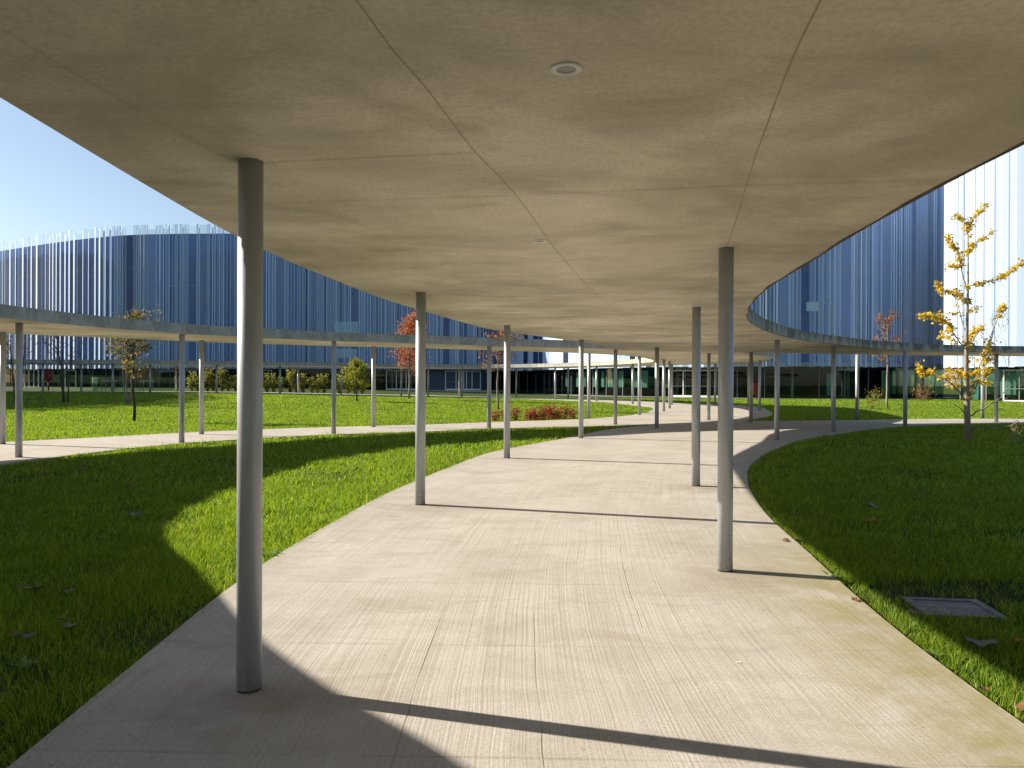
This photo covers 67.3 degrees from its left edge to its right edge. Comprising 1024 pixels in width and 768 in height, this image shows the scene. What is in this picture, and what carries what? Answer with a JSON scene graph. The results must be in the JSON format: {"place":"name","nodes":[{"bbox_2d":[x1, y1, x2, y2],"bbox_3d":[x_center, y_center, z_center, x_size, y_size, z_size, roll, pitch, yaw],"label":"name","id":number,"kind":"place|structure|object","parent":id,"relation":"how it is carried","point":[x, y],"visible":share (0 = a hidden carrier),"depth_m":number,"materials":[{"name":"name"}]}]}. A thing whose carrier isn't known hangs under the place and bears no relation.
{"place":"outdoors","nodes":[
{"label":"outdoors","id":0,"kind":"place"},
{"bbox_2d":[0,424,653,767],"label":"grass","id":1,"kind":"structure","parent":0,"point":[64,492],"depth_m":8.67,"materials":[{"name":"plant"}]},
{"bbox_2d":[6,391,652,441],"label":"grass","id":2,"kind":"structure","parent":0,"point":[167,421],"depth_m":33.58,"materials":[{"name":"plant"}]},
{"bbox_2d":[0,98,959,385],"label":"sky","id":3,"kind":"structure","parent":0,"point":[50,183],"materials":[{"name":"blue"}]},
{"bbox_2d":[0,391,1023,767],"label":"path","id":4,"kind":"structure","parent":0,"point":[572,603],"depth_m":4.85,"materials":[{"name":"concrete"}]},
{"bbox_2d":[0,332,5,443],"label":"column","id":5,"kind":"structure","parent":4,"relation":"on","point":[2,387],"depth_m":18.45,"materials":[{"name":"metal"}]},
{"bbox_2d":[15,323,22,457],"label":"column","id":6,"kind":"structure","parent":4,"relation":"on","point":[18,390],"depth_m":15.55,"materials":[{"name":"metal"}]},
{"bbox_2d":[42,364,43,391],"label":"column","id":7,"kind":"structure","parent":4,"relation":"on","point":[42,377],"depth_m":50.35,"materials":[{"name":"metal"}]},
{"bbox_2d":[112,364,113,391],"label":"column","id":8,"kind":"structure","parent":4,"relation":"on","point":[112,377],"depth_m":50.63,"materials":[{"name":"metal"}]},
{"bbox_2d":[149,364,150,391],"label":"column","id":9,"kind":"structure","parent":4,"relation":"on","point":[150,378],"depth_m":51.14,"materials":[{"name":"metal"}]},
{"bbox_2d":[175,365,176,391],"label":"column","id":10,"kind":"structure","parent":4,"relation":"on","point":[175,378],"depth_m":54.38,"materials":[{"name":"metal"}]},
{"bbox_2d":[179,334,184,442],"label":"column","id":11,"kind":"structure","parent":4,"relation":"on","point":[181,388],"depth_m":19.05,"materials":[{"name":"metal"}]},
{"bbox_2d":[199,340,203,433],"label":"column","id":12,"kind":"structure","parent":4,"relation":"on","point":[201,386],"depth_m":21.71,"materials":[{"name":"metal"}]},
{"bbox_2d":[216,365,217,392],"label":"column","id":13,"kind":"structure","parent":4,"relation":"on","point":[216,378],"depth_m":52.28,"materials":[{"name":"metal"}]},
{"bbox_2d":[236,158,263,693],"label":"column","id":14,"kind":"structure","parent":4,"relation":"on","point":[249,430],"depth_m":4.08,"materials":[{"name":"metal"}]},
{"bbox_2d":[0,0,1023,368],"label":"canopy","id":15,"kind":"object","parent":14,"relation":"on","point":[452,158],"visible":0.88,"depth_m":3.69,"materials":[{"name":"concrete"}]},
{"bbox_2d":[550,61,581,75],"bbox_3d":[0.204,-1.187,2.899,0.122,0.009,0.122,0,0,0],"label":"downlight","id":16,"kind":"object","parent":15,"relation":"attached to","point":[567,68],"visible":1,"depth_m":2.89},
{"bbox_2d":[279,366,280,392],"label":"column","id":17,"kind":"structure","parent":4,"relation":"on","point":[279,379],"depth_m":53.67,"materials":[{"name":"metal"}]},
{"bbox_2d":[331,341,335,433],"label":"column","id":18,"kind":"structure","parent":4,"relation":"on","point":[333,403],"depth_m":22.04,"materials":[{"name":"metal"}]},
{"bbox_2d":[371,346,375,426],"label":"column","id":19,"kind":"structure","parent":4,"relation":"on","point":[373,401],"depth_m":24.95,"materials":[{"name":"metal"}]},
{"bbox_2d":[400,367,401,395],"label":"column","id":20,"kind":"structure","parent":4,"relation":"on","point":[401,381],"depth_m":58.23,"materials":[{"name":"metal"}]},
{"bbox_2d":[415,292,425,504],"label":"column","id":21,"kind":"structure","parent":4,"relation":"on","point":[420,415],"depth_m":10.04,"materials":[{"name":"metal"}]},
{"bbox_2d":[427,368,428,395],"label":"column","id":22,"kind":"structure","parent":4,"relation":"on","point":[427,381],"depth_m":59.13,"materials":[{"name":"metal"}]},
{"bbox_2d":[458,368,459,395],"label":"column","id":23,"kind":"structure","parent":4,"relation":"on","point":[458,381],"depth_m":61.94,"materials":[{"name":"metal"}]},
{"bbox_2d":[461,368,462,396],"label":"column","id":24,"kind":"structure","parent":4,"relation":"on","point":[461,382],"depth_m":59.37,"materials":[{"name":"metal"}]},
{"bbox_2d":[487,346,490,427],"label":"column","id":25,"kind":"structure","parent":4,"relation":"on","point":[488,386],"depth_m":24.54,"materials":[{"name":"metal"}]},
{"bbox_2d":[504,325,510,457],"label":"column","id":26,"kind":"structure","parent":4,"relation":"on","point":[507,334],"depth_m":15.74,"materials":[{"name":"metal"}]},
{"bbox_2d":[515,368,516,397],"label":"column","id":27,"kind":"structure","parent":4,"relation":"on","point":[515,382],"depth_m":60.72,"materials":[{"name":"metal"}]},
{"bbox_2d":[554,367,555,399],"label":"column","id":28,"kind":"structure","parent":4,"relation":"on","point":[554,383],"depth_m":54.94,"materials":[{"name":"metal"}]},
{"bbox_2d":[567,368,568,398],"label":"column","id":29,"kind":"structure","parent":4,"relation":"on","point":[567,383],"depth_m":57.75,"materials":[{"name":"metal"}]},
{"bbox_2d":[579,340,583,437],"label":"column","id":30,"kind":"structure","parent":4,"relation":"on","point":[581,376],"depth_m":20.84,"materials":[{"name":"metal"}]},
{"bbox_2d":[587,353,590,418],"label":"column","id":31,"kind":"structure","parent":4,"relation":"on","point":[588,383],"depth_m":30.24,"materials":[{"name":"metal"}]},
{"bbox_2d":[596,366,597,400],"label":"column","id":32,"kind":"structure","parent":4,"relation":"on","point":[596,383],"depth_m":51.13,"materials":[{"name":"metal"}]},
{"bbox_2d":[613,350,617,424],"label":"column","id":33,"kind":"structure","parent":4,"relation":"on","point":[615,388],"depth_m":26.69,"materials":[{"name":"metal"}]},
{"bbox_2d":[632,364,633,403],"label":"column","id":34,"kind":"structure","parent":4,"relation":"on","point":[632,383],"depth_m":46.18,"materials":[{"name":"metal"}]},
{"bbox_2d":[638,356,640,414],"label":"column","id":35,"kind":"structure","parent":4,"relation":"on","point":[639,385],"depth_m":33.15,"materials":[{"name":"metal"}]},
{"bbox_2d":[655,347,658,427],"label":"column","id":36,"kind":"structure","parent":4,"relation":"on","point":[656,387],"depth_m":25.04,"materials":[{"name":"metal"}]},
{"bbox_2d":[662,359,664,410],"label":"column","id":37,"kind":"structure","parent":4,"relation":"on","point":[663,399],"depth_m":36.64,"materials":[{"name":"metal"}]},
{"bbox_2d":[668,361,670,407],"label":"column","id":38,"kind":"structure","parent":4,"relation":"on","point":[669,384],"depth_m":39.94,"materials":[{"name":"metal"}]},
{"bbox_2d":[671,364,672,404],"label":"column","id":39,"kind":"structure","parent":4,"relation":"on","point":[671,384],"depth_m":45.14,"materials":[{"name":"metal"}]},
{"bbox_2d":[691,307,700,485],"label":"column","id":40,"kind":"structure","parent":4,"relation":"on","point":[696,377],"depth_m":11.85,"materials":[{"name":"metal"}]},
{"bbox_2d":[707,353,710,419],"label":"column","id":41,"kind":"structure","parent":4,"relation":"on","point":[708,382],"depth_m":29.64,"materials":[{"name":"metal"}]},
{"bbox_2d":[714,364,716,404],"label":"column","id":42,"kind":"structure","parent":4,"relation":"on","point":[715,365],"depth_m":45.36,"materials":[{"name":"metal"}]},
{"bbox_2d":[717,247,733,572],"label":"column","id":43,"kind":"structure","parent":4,"relation":"on","point":[725,404],"depth_m":6.67,"materials":[{"name":"metal"}]},
{"bbox_2d":[747,363,748,406],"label":"column","id":44,"kind":"structure","parent":4,"relation":"on","point":[748,387],"depth_m":42.34,"materials":[{"name":"metal"}]},
{"bbox_2d":[749,352,752,421],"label":"column","id":45,"kind":"structure","parent":4,"relation":"on","point":[750,386],"depth_m":28.25,"materials":[{"name":"metal"}]},
{"bbox_2d":[758,360,760,410],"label":"column","id":46,"kind":"structure","parent":4,"relation":"on","point":[759,385],"depth_m":37.84,"materials":[{"name":"metal"}]},
{"bbox_2d":[774,340,779,439],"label":"column","id":47,"kind":"structure","parent":4,"relation":"on","point":[777,393],"depth_m":20.55,"materials":[{"name":"metal"}]},
{"bbox_2d":[831,346,835,430],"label":"column","id":48,"kind":"structure","parent":4,"relation":"on","point":[833,388],"depth_m":23.75,"materials":[{"name":"metal"}]},
{"bbox_2d":[903,350,907,426],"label":"column","id":49,"kind":"structure","parent":4,"relation":"on","point":[905,365],"depth_m":26.25,"materials":[{"name":"metal"}]},
{"bbox_2d":[994,354,998,421],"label":"column","id":50,"kind":"structure","parent":4,"relation":"on","point":[996,390],"depth_m":28.84,"materials":[{"name":"metal"}]},
{"bbox_2d":[0,386,1023,767],"bbox_3d":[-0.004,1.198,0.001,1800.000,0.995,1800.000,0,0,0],"label":"ground","id":51,"kind":"structure","parent":0,"point":[898,590],"depth_m":6.98,"materials":[{"name":"plant"}]},
{"bbox_2d":[6,334,44,405],"bbox_3d":[-22.930,-0.888,35.288,1.875,3.912,2.495,0,0,22],"label":"bare tree","id":52,"kind":"object","parent":51,"relation":"on","point":[12,362],"visible":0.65,"depth_m":35.23,"materials":[{"name":"brown plant"}]},
{"bbox_2d":[11,656,40,667],"bbox_3d":[-2.838,1.635,4.513,0.161,0.042,0.172,0,0,0],"label":"fallen leaf","id":53,"kind":"object","parent":51,"relation":"on","point":[26,661],"visible":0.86,"depth_m":4.53,"materials":[{"name":"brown plant"}]},
{"bbox_2d":[44,371,53,390],"bbox_3d":[-34.599,-0.234,57.379,0.620,1.500,0.322,0,0,0],"label":"hose cabinet","id":54,"kind":"object","parent":51,"relation":"on","point":[48,376],"visible":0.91,"depth_m":57.24,"materials":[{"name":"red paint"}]},
{"bbox_2d":[37,307,83,401],"bbox_3d":[-22.958,-1.449,38.446,2.352,4.763,3.456,0,0,21],"label":"bare tree","id":55,"kind":"object","parent":51,"relation":"on","point":[62,377],"visible":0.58,"depth_m":38.66,"materials":[{"name":"brown plant"}]},
{"bbox_2d":[101,338,153,404],"bbox_3d":[-18.800,-0.797,37.345,2.364,3.623,2.053,0,0,0],"label":"multi stem tree","id":56,"kind":"object","parent":51,"relation":"on","point":[125,387],"visible":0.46,"depth_m":37.57,"materials":[{"name":"brown plant"}]},
{"bbox_2d":[103,306,167,420],"bbox_3d":[-13.700,-0.773,27.674,2.027,4.271,1.986,0,0,0],"label":"olive leaved tree","id":57,"kind":"object","parent":51,"relation":"on","point":[133,346],"visible":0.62,"depth_m":27.70,"materials":[{"name":"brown plant"}]},
{"bbox_2d":[186,370,198,390],"bbox_3d":[-24.615,-0.195,59.209,0.865,1.807,0.892,0,0,-39],"label":"hedge shrub","id":58,"kind":"object","parent":51,"relation":"on","point":[191,383],"visible":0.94,"depth_m":59.16,"materials":[{"name":"green plant"}]},
{"bbox_2d":[204,368,213,390],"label":"hedge shrub","id":59,"kind":"object","parent":51,"relation":"on","point":[207,374],"visible":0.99,"depth_m":59.16,"materials":[{"name":"green plant"}]},
{"bbox_2d":[208,374,218,391],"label":"hedge shrub","id":60,"kind":"object","parent":51,"relation":"on","point":[213,384],"visible":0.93,"depth_m":59.12,"materials":[{"name":"green plant"}]},
{"bbox_2d":[218,366,228,391],"bbox_3d":[-22.393,-0.335,59.361,0.977,2.028,0.832,0,0,-30],"label":"hedge shrub","id":61,"kind":"object","parent":51,"relation":"on","point":[221,372],"visible":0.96,"depth_m":59.29,"materials":[{"name":"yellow plant"}]},
{"bbox_2d":[224,376,232,391],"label":"hedge shrub","id":62,"kind":"object","parent":51,"relation":"on","point":[227,384],"visible":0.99,"depth_m":59.28,"materials":[{"name":"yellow plant"}]},
{"bbox_2d":[230,374,236,391],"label":"hedge shrub","id":63,"kind":"object","parent":51,"relation":"on","point":[235,383],"visible":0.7,"depth_m":59.24,"materials":[{"name":"green plant"}]},
{"bbox_2d":[0,224,510,391],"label":"drum building","id":64,"kind":"structure","parent":51,"relation":"on","point":[186,278],"depth_m":94.63,"materials":[{"name":"blue metal"}]},
{"bbox_2d":[24,369,38,386],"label":"door","id":65,"kind":"structure","parent":64,"relation":"in","point":[33,380],"depth_m":103.40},
{"bbox_2d":[65,370,76,386],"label":"door","id":66,"kind":"structure","parent":64,"relation":"in","point":[65,370],"depth_m":99.03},
{"bbox_2d":[168,285,202,309],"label":"window","id":67,"kind":"structure","parent":64,"relation":"in","point":[168,285],"depth_m":94.31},
{"bbox_2d":[334,322,357,332],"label":"window","id":68,"kind":"structure","parent":64,"relation":"in","point":[354,325],"depth_m":93.64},
{"bbox_2d":[336,349,356,357],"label":"window","id":69,"kind":"structure","parent":64,"relation":"in","point":[353,351],"depth_m":93.64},
{"bbox_2d":[386,370,415,389],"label":"window","id":70,"kind":"structure","parent":64,"relation":"in","point":[386,370],"depth_m":93.78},
{"bbox_2d":[463,371,480,389],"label":"window","id":71,"kind":"structure","parent":64,"relation":"in","point":[463,371],"depth_m":95.26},
{"bbox_2d":[263,371,272,391],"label":"hedge shrub","id":72,"kind":"object","parent":51,"relation":"on","point":[266,384],"visible":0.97,"depth_m":59.43,"materials":[{"name":"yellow plant"}]},
{"bbox_2d":[267,372,278,391],"bbox_3d":[-18.480,-0.086,59.528,0.862,1.747,0.836,0,0,28],"label":"hedge shrub","id":73,"kind":"object","parent":51,"relation":"on","point":[273,383],"visible":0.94,"depth_m":59.50,"materials":[{"name":"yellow plant"}]},
{"bbox_2d":[276,376,286,392],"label":"hedge shrub","id":74,"kind":"object","parent":51,"relation":"on","point":[282,380],"visible":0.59,"depth_m":59.55,"materials":[{"name":"green plant"}]},
{"bbox_2d":[286,369,295,392],"bbox_3d":[-17.167,-0.210,59.675,0.801,1.951,0.940,0,0,-18],"label":"hedge shrub","id":75,"kind":"object","parent":51,"relation":"on","point":[290,379],"visible":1,"depth_m":59.61,"materials":[{"name":"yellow plant"}]},
{"bbox_2d":[299,373,307,392],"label":"hedge shrub","id":76,"kind":"object","parent":51,"relation":"on","point":[302,382],"visible":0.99,"depth_m":59.68,"materials":[{"name":"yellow plant"}]},
{"bbox_2d":[307,376,315,392],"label":"hedge shrub","id":77,"kind":"object","parent":51,"relation":"on","point":[311,386],"visible":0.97,"depth_m":59.66,"materials":[{"name":"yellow plant"}]},
{"bbox_2d":[312,373,323,392],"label":"hedge shrub","id":78,"kind":"object","parent":51,"relation":"on","point":[317,385],"visible":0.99,"depth_m":59.79,"materials":[{"name":"green plant"}]},
{"bbox_2d":[320,373,328,392],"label":"hedge shrub","id":79,"kind":"object","parent":51,"relation":"on","point":[324,381],"visible":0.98,"depth_m":59.80,"materials":[{"name":"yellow plant"}]},
{"bbox_2d":[336,373,345,393],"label":"hedge shrub","id":80,"kind":"object","parent":51,"relation":"on","point":[338,386],"visible":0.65,"depth_m":59.88,"materials":[{"name":"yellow plant"}]},
{"bbox_2d":[343,379,352,393],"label":"hedge shrub","id":81,"kind":"object","parent":51,"relation":"on","point":[348,388],"visible":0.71,"depth_m":59.92,"materials":[{"name":"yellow plant"}]},
{"bbox_2d":[336,357,370,400],"bbox_3d":[-9.074,-0.287,44.406,1.975,2.588,1.984,0,0,43],"label":"lime tree","id":82,"kind":"object","parent":51,"relation":"on","point":[357,368],"visible":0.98,"depth_m":44.26,"materials":[{"name":"green plant"}]},
{"bbox_2d":[359,376,366,393],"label":"hedge shrub","id":83,"kind":"object","parent":51,"relation":"on","point":[362,387],"visible":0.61,"depth_m":59.90,"materials":[{"name":"plant"}]},
{"bbox_2d":[387,309,431,398],"bbox_3d":[-6.594,-1.920,49.757,2.961,5.812,2.839,0,0,0],"label":"rust leaved tree","id":84,"kind":"object","parent":51,"relation":"on","point":[408,325],"visible":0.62,"depth_m":49.53,"materials":[{"name":"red plant"}]},
{"bbox_2d":[491,408,502,420],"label":"red shrub","id":85,"kind":"object","parent":51,"relation":"on","point":[496,414],"visible":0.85,"depth_m":28.95,"materials":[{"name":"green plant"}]},
{"bbox_2d":[477,330,524,409],"bbox_3d":[-0.533,-0.805,36.965,2.340,4.204,2.630,0,0,0],"label":"amber tree","id":86,"kind":"object","parent":51,"relation":"on","point":[501,335],"visible":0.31,"depth_m":37.21,"materials":[{"name":"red plant"}]},
{"bbox_2d":[511,404,521,420],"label":"red shrub","id":87,"kind":"object","parent":51,"relation":"on","point":[516,414],"visible":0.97,"depth_m":29.08,"materials":[{"name":"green plant"}]},
{"bbox_2d":[522,408,533,419],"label":"red shrub","id":88,"kind":"object","parent":51,"relation":"on","point":[526,415],"visible":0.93,"depth_m":29.56,"materials":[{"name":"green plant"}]},
{"bbox_2d":[531,410,542,419],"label":"red shrub","id":89,"kind":"object","parent":51,"relation":"on","point":[535,415],"visible":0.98,"depth_m":29.76,"materials":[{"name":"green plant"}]},
{"bbox_2d":[537,404,547,419],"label":"red shrub","id":90,"kind":"object","parent":51,"relation":"on","point":[544,411],"visible":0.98,"depth_m":30.00,"materials":[{"name":"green plant"}]},
{"bbox_2d":[547,405,560,418],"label":"red shrub","id":91,"kind":"object","parent":51,"relation":"on","point":[553,415],"visible":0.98,"depth_m":30.13,"materials":[{"name":"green plant"}]},
{"bbox_2d":[557,404,570,418],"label":"red shrub","id":92,"kind":"object","parent":51,"relation":"on","point":[566,412],"visible":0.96,"depth_m":30.59,"materials":[{"name":"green plant"}]},
{"bbox_2d":[565,406,578,417],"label":"red shrub","id":93,"kind":"object","parent":51,"relation":"on","point":[573,413],"visible":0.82,"depth_m":30.86,"materials":[{"name":"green plant"}]},
{"bbox_2d":[491,186,956,398],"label":"drum building","id":94,"kind":"structure","parent":51,"relation":"on","point":[851,287],"depth_m":68.86,"materials":[{"name":"blue metal"}]},
{"bbox_2d":[673,370,706,396],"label":"door","id":95,"kind":"structure","parent":94,"relation":"in","point":[683,395],"depth_m":69.76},
{"bbox_2d":[806,302,817,310],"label":"window","id":96,"kind":"structure","parent":94,"relation":"in","point":[809,305],"depth_m":66.49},
{"bbox_2d":[819,302,832,333],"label":"window","id":97,"kind":"structure","parent":94,"relation":"in","point":[820,302],"depth_m":66.49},
{"bbox_2d":[753,383,757,398],"bbox_3d":[19.198,0.565,60.379,0.600,1.300,0.322,0,0,0],"label":"hose cabinet","id":98,"kind":"object","parent":51,"relation":"on","point":[755,388],"visible":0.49,"depth_m":60.24,"materials":[{"name":"red paint"}]},
{"bbox_2d":[855,354,858,419],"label":"column","id":99,"kind":"structure","parent":51,"relation":"on","point":[857,387],"depth_m":30.24,"materials":[{"name":"metal"}]},
{"bbox_2d":[863,391,882,408],"bbox_3d":[19.131,0.947,40.703,1.238,1.193,1.611,0,0,0],"label":"bush","id":100,"kind":"object","parent":51,"relation":"on","point":[873,402],"visible":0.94,"depth_m":40.53,"materials":[{"name":"green plant"}]},
{"bbox_2d":[869,310,906,407],"bbox_3d":[20.083,-1.314,41.250,1.631,5.326,1.722,0,0,-38],"label":"sparse orange tree","id":101,"kind":"object","parent":51,"relation":"on","point":[886,327],"visible":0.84,"depth_m":41.33,"materials":[{"name":"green plant"}]},
{"bbox_2d":[910,379,936,400],"bbox_3d":[30.406,0.598,57.025,2.015,1.982,1.786,0,0,42],"label":"dry bush","id":102,"kind":"object","parent":51,"relation":"on","point":[921,391],"visible":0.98,"depth_m":56.93,"materials":[{"name":"brown plant"}]},
{"bbox_2d":[901,597,1007,619],"bbox_3d":[3.324,1.710,5.801,0.560,0.062,0.480,0,0,7],"label":"utility cover","id":103,"kind":"object","parent":51,"relation":"on","point":[948,606],"visible":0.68,"depth_m":5.80,"materials":[{"name":"metal"}]},
{"bbox_2d":[914,202,1023,441],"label":"ginkgo tree","id":104,"kind":"object","parent":51,"relation":"on","point":[967,343],"visible":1,"depth_m":20.72,"materials":[{"name":"yellow plant"}]},
{"bbox_2d":[981,359,984,418],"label":"column","id":105,"kind":"structure","parent":51,"relation":"on","point":[982,400],"depth_m":31.65,"materials":[{"name":"metal"}]},
{"bbox_2d":[943,145,1023,401],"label":"drum building","id":106,"kind":"structure","parent":51,"relation":"on","point":[997,183],"depth_m":56.62,"materials":[{"name":"white metal"}]},
{"bbox_2d":[1003,369,1023,401],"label":"door","id":107,"kind":"structure","parent":106,"relation":"in","point":[1004,388],"depth_m":56.45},
{"bbox_2d":[964,636,1011,646],"bbox_3d":[3.036,1.645,4.911,0.281,0.051,0.174,4,-5,14],"label":"fallen leaf","id":108,"kind":"object","parent":51,"relation":"on","point":[980,643],"visible":1,"depth_m":4.89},
{"bbox_2d":[1010,413,1022,442],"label":"bush","id":109,"kind":"object","parent":51,"relation":"on","point":[1013,431],"visible":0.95,"depth_m":19.87,"materials":[{"name":"brown plant"}]},
{"bbox_2d":[613,398,1023,420],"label":"grass","id":110,"kind":"structure","parent":0,"point":[933,409],"depth_m":40.90,"materials":[{"name":"plant"}]},
{"bbox_2d":[746,422,1023,721],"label":"grass","id":111,"kind":"structure","parent":0,"point":[952,465],"depth_m":9.51,"materials":[{"name":"plant"}]},
{"bbox_2d":[1013,700,1023,710],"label":"fallen leaf","id":112,"kind":"object","parent":111,"relation":"on","point":[1020,708],"visible":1,"depth_m":3.95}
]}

